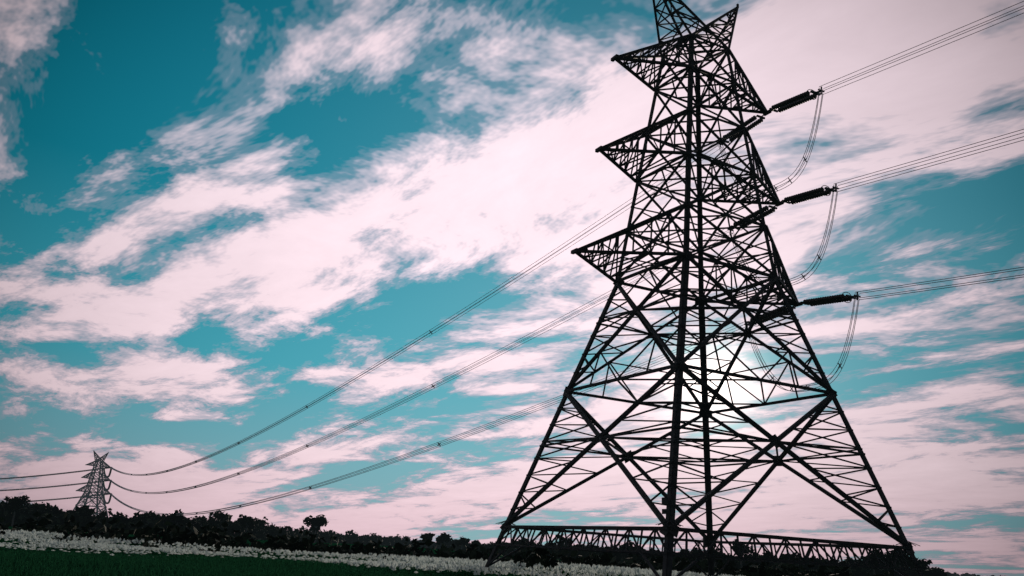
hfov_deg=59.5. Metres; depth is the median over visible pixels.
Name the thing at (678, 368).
transmission tower
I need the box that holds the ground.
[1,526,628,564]
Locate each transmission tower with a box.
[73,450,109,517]
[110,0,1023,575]
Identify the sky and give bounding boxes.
[0,0,1023,575]
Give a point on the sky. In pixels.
(217, 216)
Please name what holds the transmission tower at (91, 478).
on the ground
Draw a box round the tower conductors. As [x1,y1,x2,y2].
[0,467,111,503]
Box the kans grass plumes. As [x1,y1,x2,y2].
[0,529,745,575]

